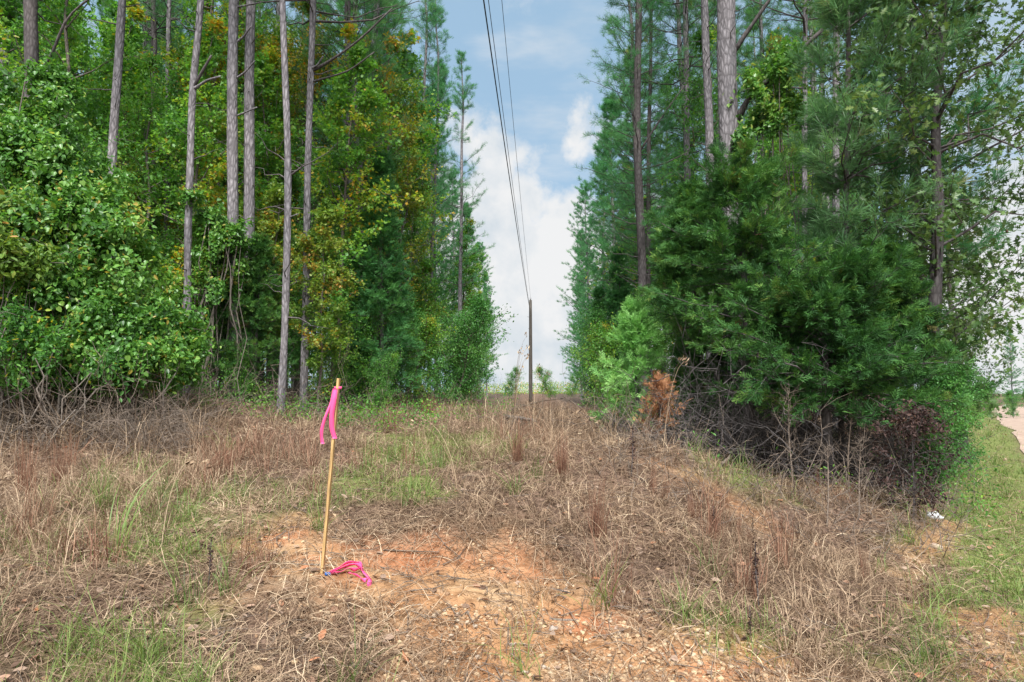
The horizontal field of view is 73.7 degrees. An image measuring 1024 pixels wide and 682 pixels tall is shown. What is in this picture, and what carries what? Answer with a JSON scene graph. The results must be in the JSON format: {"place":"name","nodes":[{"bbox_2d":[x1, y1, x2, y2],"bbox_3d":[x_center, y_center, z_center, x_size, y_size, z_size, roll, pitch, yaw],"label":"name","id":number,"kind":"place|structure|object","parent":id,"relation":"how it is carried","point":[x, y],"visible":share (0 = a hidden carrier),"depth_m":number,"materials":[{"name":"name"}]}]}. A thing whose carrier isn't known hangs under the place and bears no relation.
{"place":"outdoors","nodes":[
{"label":"outdoors","id":0,"kind":"place"},
{"bbox_2d":[0,385,1023,681],"bbox_3d":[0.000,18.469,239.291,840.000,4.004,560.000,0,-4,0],"label":"ground","id":1,"kind":"structure","parent":0,"point":[508,589],"depth_m":4.86,"materials":[{"name":"soil"}]},
{"bbox_2d":[0,181,76,442],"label":"olive shrub","id":2,"kind":"object","parent":1,"relation":"on","point":[15,257],"visible":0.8,"depth_m":8.48,"materials":[{"name":"green plant"}]},
{"bbox_2d":[0,0,98,320],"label":"broadleaf tree","id":3,"kind":"object","parent":1,"relation":"on","point":[9,12],"visible":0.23,"depth_m":14.69,"materials":[{"name":"green plant"}]},
{"bbox_2d":[19,0,88,393],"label":"pine tree","id":4,"kind":"object","parent":1,"relation":"on","point":[30,26],"visible":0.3,"depth_m":11.84,"materials":[{"name":"green plant"}]},
{"bbox_2d":[0,292,129,445],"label":"olive shrub","id":5,"kind":"object","parent":1,"relation":"on","point":[46,350],"visible":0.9,"depth_m":8.22,"materials":[{"name":"green plant"}]},
{"bbox_2d":[0,0,160,383],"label":"broadleaf tree","id":6,"kind":"object","parent":1,"relation":"on","point":[69,36],"visible":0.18,"depth_m":14.22,"materials":[{"name":"green plant"}]},
{"bbox_2d":[0,46,165,403],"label":"vine mound","id":7,"kind":"object","parent":1,"relation":"on","point":[32,128],"visible":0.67,"depth_m":9.90,"materials":[{"name":"green plant"}]},
{"bbox_2d":[0,160,198,435],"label":"vine mound","id":8,"kind":"object","parent":1,"relation":"on","point":[110,233],"visible":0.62,"depth_m":9.18,"materials":[{"name":"green plant"}]},
{"bbox_2d":[0,270,221,437],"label":"vine mound","id":9,"kind":"object","parent":1,"relation":"on","point":[157,334],"visible":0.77,"depth_m":8.95,"materials":[{"name":"green plant"}]},
{"bbox_2d":[79,0,154,258],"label":"pine tree","id":10,"kind":"object","parent":1,"relation":"on","point":[117,77],"visible":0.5,"depth_m":12.74,"materials":[{"name":"grey plant"}]},
{"bbox_2d":[62,1,179,290],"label":"broadleaf tree","id":11,"kind":"object","parent":1,"relation":"on","point":[134,35],"visible":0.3,"depth_m":16.22,"materials":[{"name":"green plant"}]},
{"bbox_2d":[70,0,181,296],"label":"broadleaf tree","id":12,"kind":"object","parent":1,"relation":"on","point":[104,36],"visible":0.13,"depth_m":17.91,"materials":[{"name":"green plant"}]},
{"bbox_2d":[88,48,207,307],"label":"broadleaf tree","id":13,"kind":"object","parent":1,"relation":"on","point":[152,103],"visible":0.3,"depth_m":14.88,"materials":[{"name":"green plant"}]},
{"bbox_2d":[101,0,207,274],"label":"pine tree","id":14,"kind":"object","parent":1,"relation":"on","point":[154,28],"visible":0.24,"depth_m":20.66,"materials":[{"name":"green plant"}]},
{"bbox_2d":[137,0,228,273],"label":"pine tree","id":15,"kind":"object","parent":1,"relation":"on","point":[168,26],"visible":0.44,"depth_m":18.60,"materials":[{"name":"grey plant"}]},
{"bbox_2d":[130,14,260,304],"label":"broadleaf tree","id":16,"kind":"object","parent":1,"relation":"on","point":[219,121],"visible":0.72,"depth_m":14.06,"materials":[{"name":"green plant"}]},
{"bbox_2d":[161,0,232,393],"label":"pine tree","id":17,"kind":"object","parent":1,"relation":"on","point":[195,77],"visible":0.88,"depth_m":12.24,"materials":[{"name":"grey plant"}]},
{"bbox_2d":[145,0,270,309],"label":"broadleaf tree","id":18,"kind":"object","parent":1,"relation":"on","point":[179,51],"visible":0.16,"depth_m":18.53,"materials":[{"name":"green plant"}]},
{"bbox_2d":[138,0,301,389],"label":"broadleaf tree","id":19,"kind":"object","parent":1,"relation":"on","point":[173,74],"visible":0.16,"depth_m":17.70,"materials":[{"name":"green plant"}]},
{"bbox_2d":[168,179,275,402],"bbox_3d":[-5.327,-0.835,12.576,1.756,4.072,1.606,0,-4,0],"label":"vine mound","id":20,"kind":"object","parent":1,"relation":"on","point":[214,232],"visible":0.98,"depth_m":12.28,"materials":[{"name":"green plant"}]},
{"bbox_2d":[156,0,298,304],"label":"broadleaf tree","id":21,"kind":"object","parent":1,"relation":"on","point":[241,51],"visible":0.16,"depth_m":18.74,"materials":[{"name":"green plant"}]},
{"bbox_2d":[195,251,264,388],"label":"cedar tree","id":22,"kind":"object","parent":1,"relation":"on","point":[225,315],"visible":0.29,"depth_m":12.45,"materials":[{"name":"green plant"}]},
{"bbox_2d":[206,0,261,399],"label":"pine tree","id":23,"kind":"object","parent":1,"relation":"on","point":[233,76],"visible":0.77,"depth_m":12.86,"materials":[{"name":"grey plant"}]},
{"bbox_2d":[216,340,260,401],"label":"leafy shrub","id":24,"kind":"object","parent":1,"relation":"on","point":[230,371],"visible":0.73,"depth_m":12.21,"materials":[{"name":"green plant"}]},
{"bbox_2d":[238,0,265,398],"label":"pine tree","id":25,"kind":"object","parent":1,"relation":"on","point":[249,159],"visible":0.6,"depth_m":13.26,"materials":[{"name":"grey plant"}]},
{"bbox_2d":[213,231,300,400],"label":"cedar tree","id":26,"kind":"object","parent":1,"relation":"on","point":[259,310],"visible":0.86,"depth_m":12.72,"materials":[{"name":"green plant"}]},
{"bbox_2d":[0,296,529,466],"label":"dead brush","id":27,"kind":"object","parent":1,"relation":"on","point":[128,422],"visible":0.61,"depth_m":8.46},
{"bbox_2d":[215,43,319,389],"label":"broadleaf tree","id":28,"kind":"object","parent":1,"relation":"on","point":[262,72],"visible":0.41,"depth_m":17.65,"materials":[{"name":"green plant"}]},
{"bbox_2d":[242,176,311,398],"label":"maple sapling","id":29,"kind":"object","parent":1,"relation":"on","point":[275,190],"visible":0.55,"depth_m":13.67,"materials":[{"name":"green plant"}]},
{"bbox_2d":[250,0,357,412],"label":"pine tree","id":30,"kind":"object","parent":1,"relation":"on","point":[285,285],"visible":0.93,"depth_m":11.65,"materials":[{"name":"grey plant"}]},
{"bbox_2d":[242,8,368,396],"bbox_3d":[-5.964,-4.578,20.112,4.218,13.198,3.939,-2,-5,27],"label":"broadleaf tree","id":31,"kind":"object","parent":1,"relation":"on","point":[291,38],"visible":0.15,"depth_m":20.36,"materials":[{"name":"green plant"}]},
{"bbox_2d":[268,168,358,398],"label":"broadleaf tree","id":32,"kind":"object","parent":1,"relation":"on","point":[313,202],"visible":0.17,"depth_m":15.67,"materials":[{"name":"green plant"}]},
{"bbox_2d":[262,1,374,400],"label":"broadleaf tree","id":33,"kind":"object","parent":1,"relation":"on","point":[294,55],"visible":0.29,"depth_m":18.48,"materials":[{"name":"green plant"}]},
{"bbox_2d":[212,0,436,409],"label":"pine tree","id":34,"kind":"object","parent":1,"relation":"on","point":[312,68],"visible":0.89,"depth_m":13.11,"materials":[{"name":"grey plant"}]},
{"bbox_2d":[288,195,366,412],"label":"maple sapling","id":35,"kind":"object","parent":1,"relation":"on","point":[327,214],"visible":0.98,"depth_m":12.63,"materials":[{"name":"green plant"}]},
{"bbox_2d":[320,378,340,573],"bbox_3d":[-1.181,0.928,4.425,0.016,1.372,0.041,4,-5,0],"label":"survey stake","id":36,"kind":"object","parent":1,"relation":"on","point":[329,489],"visible":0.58,"depth_m":4.41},
{"bbox_2d":[306,322,363,405],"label":"leafy shrub","id":37,"kind":"object","parent":1,"relation":"on","point":[332,355],"visible":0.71,"depth_m":12.96,"materials":[{"name":"green plant"}]},
{"bbox_2d":[277,0,412,400],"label":"pine tree","id":38,"kind":"object","parent":1,"relation":"on","point":[331,47],"visible":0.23,"depth_m":18.86,"materials":[{"name":"green plant"}]},
{"bbox_2d":[286,0,409,404],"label":"pine tree","id":39,"kind":"object","parent":1,"relation":"on","point":[348,6],"visible":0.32,"depth_m":18.36,"materials":[{"name":"green plant"}]},
{"bbox_2d":[273,0,431,400],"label":"pine tree","id":40,"kind":"object","parent":1,"relation":"on","point":[379,32],"visible":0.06,"depth_m":24.51,"materials":[{"name":"green plant"}]},
{"bbox_2d":[316,300,395,409],"bbox_3d":[-3.329,0.306,14.812,1.792,2.822,1.817,-2,-5,30],"label":"leafy shrub","id":41,"kind":"object","parent":1,"relation":"on","point":[362,367],"visible":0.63,"depth_m":14.61,"materials":[{"name":"green plant"}]},
{"bbox_2d":[290,17,423,391],"bbox_3d":[-3.562,-2.712,14.965,2.844,8.729,2.659,2,-4,-22],"label":"broadleaf tree","id":42,"kind":"object","parent":1,"relation":"on","point":[372,97],"visible":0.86,"depth_m":14.80,"materials":[{"name":"green plant"}]},
{"bbox_2d":[292,0,444,402],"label":"pine tree","id":43,"kind":"object","parent":1,"relation":"on","point":[406,20],"visible":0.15,"depth_m":22.80,"materials":[{"name":"green plant"}]},
{"bbox_2d":[362,345,406,409],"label":"leafy shrub","id":44,"kind":"object","parent":1,"relation":"on","point":[388,361],"visible":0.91,"depth_m":13.31,"materials":[{"name":"green plant"}]},
{"bbox_2d":[335,147,435,410],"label":"cedar tree","id":45,"kind":"object","parent":1,"relation":"on","point":[381,297],"visible":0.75,"depth_m":14.95,"materials":[{"name":"green plant"}]},
{"bbox_2d":[333,31,442,400],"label":"broadleaf tree","id":46,"kind":"object","parent":1,"relation":"on","point":[403,88],"visible":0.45,"depth_m":20.08,"materials":[{"name":"green plant"}]},
{"bbox_2d":[351,26,456,397],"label":"broadleaf tree","id":47,"kind":"object","parent":1,"relation":"on","point":[427,139],"visible":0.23,"depth_m":26.94,"materials":[{"name":"green plant"}]},
{"bbox_2d":[370,131,448,397],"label":"broadleaf tree","id":48,"kind":"object","parent":1,"relation":"on","point":[412,210],"visible":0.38,"depth_m":21.55,"materials":[{"name":"green plant"}]},
{"bbox_2d":[379,143,456,403],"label":"broadleaf tree","id":49,"kind":"object","parent":1,"relation":"on","point":[417,222],"visible":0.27,"depth_m":24.08,"materials":[{"name":"green plant"}]},
{"bbox_2d":[378,287,464,402],"bbox_3d":[-2.926,0.326,20.182,3.029,4.008,2.385,-1,-4,7],"label":"leafy shrub","id":50,"kind":"object","parent":1,"relation":"on","point":[410,304],"visible":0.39,"depth_m":20.03,"materials":[{"name":"green plant"}]},
{"bbox_2d":[390,305,458,406],"bbox_3d":[-2.510,0.522,17.415,1.792,2.822,1.817,3,-5,-33],"label":"leafy shrub","id":51,"kind":"object","parent":1,"relation":"on","point":[428,327],"visible":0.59,"depth_m":17.27,"materials":[{"name":"green plant"}]},
{"bbox_2d":[395,0,458,405],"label":"pine tree","id":52,"kind":"object","parent":1,"relation":"on","point":[427,19],"visible":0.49,"depth_m":27.69,"materials":[{"name":"green plant"}]},
{"bbox_2d":[400,58,476,400],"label":"pine tree","id":53,"kind":"object","parent":1,"relation":"on","point":[446,135],"visible":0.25,"depth_m":36.99,"materials":[{"name":"green plant"}]},
{"bbox_2d":[413,0,468,396],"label":"pine tree","id":54,"kind":"object","parent":1,"relation":"on","point":[441,99],"visible":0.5,"depth_m":29.65,"materials":[{"name":"green plant"}]},
{"bbox_2d":[1,385,904,610],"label":"red sedge grass","id":55,"kind":"structure","parent":1,"relation":"on","point":[709,527],"depth_m":5.55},
{"bbox_2d":[438,216,489,391],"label":"broadleaf tree","id":56,"kind":"object","parent":1,"relation":"on","point":[470,271],"visible":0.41,"depth_m":38.43,"materials":[{"name":"green plant"}]},
{"bbox_2d":[433,49,495,402],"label":"pine tree","id":57,"kind":"object","parent":1,"relation":"on","point":[463,95],"visible":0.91,"depth_m":34.57,"materials":[{"name":"green plant"}]},
{"bbox_2d":[435,307,498,404],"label":"leafy shrub","id":58,"kind":"object","parent":1,"relation":"on","point":[475,383],"visible":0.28,"depth_m":26.52,"materials":[{"name":"green plant"}]},
{"bbox_2d":[423,287,517,404],"bbox_3d":[-1.430,0.399,22.891,3.366,4.454,2.650,0,-4,4],"label":"leafy shrub","id":59,"kind":"object","parent":1,"relation":"on","point":[479,305],"visible":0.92,"depth_m":22.77,"materials":[{"name":"green plant"}]},
{"bbox_2d":[14,370,1004,530],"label":"green weeds","id":60,"kind":"object","parent":1,"relation":"on","point":[438,416],"visible":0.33,"depth_m":11.11,"materials":[{"name":"green plant"}]},
{"bbox_2d":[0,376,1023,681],"bbox_3d":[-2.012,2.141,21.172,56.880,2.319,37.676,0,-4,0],"label":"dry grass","id":61,"kind":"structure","parent":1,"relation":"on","point":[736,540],"depth_m":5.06,"materials":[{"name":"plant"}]},
{"bbox_2d":[0,384,1023,681],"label":"leaf litter","id":62,"kind":"object","parent":1,"relation":"on","point":[358,676],"visible":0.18,"depth_m":4.39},
{"bbox_2d":[0,392,1023,681],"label":"twig litter","id":63,"kind":"object","parent":1,"relation":"on","point":[288,534],"visible":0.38,"depth_m":4.27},
{"bbox_2d":[32,477,1022,681],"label":"gravel","id":64,"kind":"structure","parent":1,"relation":"on","point":[688,658],"depth_m":3.85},
{"bbox_2d":[554,180,606,389],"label":"pine tree","id":65,"kind":"object","parent":1,"relation":"on","point":[580,208],"visible":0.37,"depth_m":56.40,"materials":[{"name":"green plant"}]},
{"bbox_2d":[557,138,625,364],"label":"pine tree","id":66,"kind":"object","parent":1,"relation":"on","point":[597,236],"visible":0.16,"depth_m":45.46,"materials":[{"name":"green plant"}]},
{"bbox_2d":[562,312,630,410],"bbox_3d":[2.384,0.666,17.812,1.911,3.010,1.938,-2,-5,29],"label":"leafy shrub","id":67,"kind":"object","parent":1,"relation":"on","point":[600,333],"visible":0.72,"depth_m":17.82,"materials":[{"name":"green plant"}]},
{"bbox_2d":[565,302,629,406],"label":"leafy shrub","id":68,"kind":"object","parent":1,"relation":"on","point":[590,318],"visible":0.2,"depth_m":24.71,"materials":[{"name":"green plant"}]},
{"bbox_2d":[568,92,662,404],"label":"pine tree","id":69,"kind":"object","parent":1,"relation":"on","point":[610,113],"visible":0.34,"depth_m":37.28,"materials":[{"name":"green plant"}]},
{"bbox_2d":[589,245,651,403],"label":"cedar tree","id":70,"kind":"object","parent":1,"relation":"on","point":[619,294],"visible":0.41,"depth_m":19.02,"materials":[{"name":"green plant"}]},
{"bbox_2d":[572,0,683,382],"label":"pine tree","id":71,"kind":"object","parent":1,"relation":"on","point":[632,42],"visible":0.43,"depth_m":24.25,"materials":[{"name":"green plant"}]},
{"bbox_2d":[582,46,677,373],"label":"pine tree","id":72,"kind":"object","parent":1,"relation":"on","point":[612,207],"visible":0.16,"depth_m":30.86,"materials":[{"name":"green plant"}]},
{"bbox_2d":[588,289,689,432],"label":"cedar sapling","id":73,"kind":"object","parent":1,"relation":"on","point":[636,326],"visible":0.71,"depth_m":11.15,"materials":[{"name":"green plant"}]},
{"bbox_2d":[585,0,696,403],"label":"pine tree","id":74,"kind":"object","parent":1,"relation":"on","point":[638,60],"visible":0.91,"depth_m":17.34,"materials":[{"name":"green plant"}]},
{"bbox_2d":[599,0,690,389],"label":"pine tree","id":75,"kind":"object","parent":1,"relation":"on","point":[648,189],"visible":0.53,"depth_m":21.41,"materials":[{"name":"green plant"}]},
{"bbox_2d":[632,370,691,441],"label":"dead sapling","id":76,"kind":"object","parent":1,"relation":"on","point":[660,385],"visible":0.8,"depth_m":8.96,"materials":[{"name":"brown plant"}]},
{"bbox_2d":[621,0,741,412],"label":"pine tree","id":77,"kind":"object","parent":1,"relation":"on","point":[686,26],"visible":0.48,"depth_m":19.58,"materials":[{"name":"green plant"}]},
{"bbox_2d":[646,0,716,397],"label":"pine tree","id":78,"kind":"object","parent":1,"relation":"on","point":[707,94],"visible":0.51,"depth_m":16.94,"materials":[{"name":"grey plant"}]},
{"bbox_2d":[607,23,758,415],"bbox_3d":[4.855,-3.126,18.003,3.493,10.870,3.518,2,-5,-27],"label":"broadleaf tree","id":79,"kind":"object","parent":1,"relation":"on","point":[712,37],"visible":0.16,"depth_m":18.20,"materials":[{"name":"green plant"}]},
{"bbox_2d":[633,175,740,440],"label":"cedar tree","id":80,"kind":"object","parent":1,"relation":"on","point":[686,196],"visible":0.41,"depth_m":11.30,"materials":[{"name":"green plant"}]},
{"bbox_2d":[652,298,732,433],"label":"cedar tree","id":81,"kind":"object","parent":1,"relation":"on","point":[677,353],"visible":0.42,"depth_m":10.56,"materials":[{"name":"green plant"}]},
{"bbox_2d":[628,0,773,394],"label":"pine tree","id":82,"kind":"object","parent":1,"relation":"on","point":[679,45],"visible":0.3,"depth_m":21.70,"materials":[{"name":"green plant"}]},
{"bbox_2d":[655,0,760,304],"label":"pine tree","id":83,"kind":"object","parent":1,"relation":"on","point":[715,44],"visible":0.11,"depth_m":23.60,"materials":[{"name":"green plant"}]},
{"bbox_2d":[456,363,1004,559],"bbox_3d":[1.919,1.367,10.803,6.437,2.653,11.462,2,-4,-22],"label":"dead brush","id":84,"kind":"object","parent":1,"relation":"on","point":[801,476],"visible":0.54,"depth_m":6.93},
{"bbox_2d":[701,313,769,445],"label":"cedar tree","id":85,"kind":"object","parent":1,"relation":"on","point":[722,363],"visible":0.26,"depth_m":10.88,"materials":[{"name":"green plant"}]},
{"bbox_2d":[642,135,895,474],"bbox_3d":[3.444,-0.436,9.434,3.604,5.313,3.487,-2,-5,24],"label":"cedar tree","id":86,"kind":"object","parent":1,"relation":"on","point":[751,186],"visible":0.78,"depth_m":9.42,"materials":[{"name":"green plant"}]},
{"bbox_2d":[717,0,823,437],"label":"pine tree","id":87,"kind":"object","parent":1,"relation":"on","point":[728,47],"visible":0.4,"depth_m":12.24,"materials":[{"name":"grey plant"}]},
{"bbox_2d":[723,33,829,447],"bbox_3d":[4.516,-1.693,11.810,1.699,7.354,1.548,0,-4,0],"label":"broadleaf tree","id":88,"kind":"object","parent":1,"relation":"on","point":[778,112],"visible":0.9,"depth_m":11.77,"materials":[{"name":"green plant"}]},
{"bbox_2d":[701,0,859,414],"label":"pine tree","id":89,"kind":"object","parent":1,"relation":"on","point":[760,29],"visible":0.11,"depth_m":22.84,"materials":[{"name":"green plant"}]},
{"bbox_2d":[551,293,1011,506],"bbox_3d":[4.110,0.799,10.243,7.129,4.280,6.024,0,-4,0],"label":"dead brush","id":90,"kind":"object","parent":1,"relation":"on","point":[808,426],"visible":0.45,"depth_m":8.88,"materials":[{"name":"brown plant"}]},
{"bbox_2d":[744,27,863,420],"bbox_3d":[7.470,-2.985,18.468,3.524,10.887,3.498,0,-4,7],"label":"broadleaf tree","id":91,"kind":"object","parent":1,"relation":"on","point":[765,145],"visible":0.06,"depth_m":18.28,"materials":[{"name":"green plant"}]},
{"bbox_2d":[736,0,889,424],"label":"pine tree","id":92,"kind":"object","parent":1,"relation":"on","point":[805,18],"visible":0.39,"depth_m":16.56,"materials":[{"name":"green plant"}]},
{"bbox_2d":[765,0,908,422],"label":"pine tree","id":93,"kind":"object","parent":1,"relation":"on","point":[792,33],"visible":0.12,"depth_m":20.22,"materials":[{"name":"green plant"}]},
{"bbox_2d":[701,234,984,487],"bbox_3d":[3.931,0.340,8.398,3.094,3.514,3.210,-3,-5,33],"label":"cedar tree","id":94,"kind":"object","parent":1,"relation":"on","point":[845,305],"visible":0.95,"depth_m":8.14,"materials":[{"name":"green plant"}]},
{"bbox_2d":[776,0,982,476],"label":"pine tree","id":95,"kind":"object","parent":1,"relation":"on","point":[841,12],"visible":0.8,"depth_m":9.70,"materials":[{"name":"green plant"}]},
{"bbox_2d":[795,228,1007,489],"bbox_3d":[5.064,0.363,9.260,2.458,3.777,2.365,2,-5,-25],"label":"cedar tree","id":96,"kind":"object","parent":1,"relation":"on","point":[910,289],"visible":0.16,"depth_m":8.89,"materials":[{"name":"green plant"}]},
{"bbox_2d":[783,0,1023,471],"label":"oak tree","id":97,"kind":"object","parent":1,"relation":"on","point":[953,255],"visible":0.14,"depth_m":11.43,"materials":[{"name":"green plant"}]},
{"bbox_2d":[863,391,970,518],"bbox_3d":[4.190,1.315,7.144,0.916,1.580,0.910,-1,-4,10],"label":"dead bush","id":98,"kind":"object","parent":1,"relation":"on","point":[913,417],"visible":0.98,"depth_m":7.13,"materials":[{"name":"brown plant"}]},
{"bbox_2d":[816,0,1023,491],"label":"oak tree","id":99,"kind":"object","parent":1,"relation":"on","point":[935,223],"visible":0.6,"depth_m":9.28,"materials":[{"name":"green plant"}]},
{"bbox_2d":[839,0,1023,468],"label":"pine tree","id":100,"kind":"object","parent":1,"relation":"on","point":[1004,231],"visible":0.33,"depth_m":10.50,"materials":[{"name":"green plant"}]},
{"bbox_2d":[888,361,995,491],"bbox_3d":[5.411,1.193,8.595,1.113,1.870,1.414,1,-4,-12],"label":"leafy shrub","id":101,"kind":"object","parent":1,"relation":"on","point":[949,382],"visible":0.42,"depth_m":8.50,"materials":[{"name":"green plant"}]},
{"bbox_2d":[899,162,1023,451],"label":"oak tree","id":102,"kind":"object","parent":1,"relation":"on","point":[956,293],"visible":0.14,"depth_m":15.21,"materials":[{"name":"green plant"}]},
{"bbox_2d":[943,358,1005,474],"bbox_3d":[7.634,1.304,11.627,1.325,2.227,1.683,-3,-5,39],"label":"leafy shrub","id":103,"kind":"object","parent":1,"relation":"on","point":[975,415],"visible":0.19,"depth_m":11.37,"materials":[{"name":"green plant"}]},
{"bbox_2d":[0,382,1023,681],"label":"green grass","id":104,"kind":"structure","parent":0,"point":[142,654],"depth_m":4.77,"materials":[{"name":"plant"}]},
{"bbox_2d":[78,0,1023,393],"label":"sky","id":105,"kind":"structure","parent":0,"point":[548,43],"materials":[{"name":"white"}]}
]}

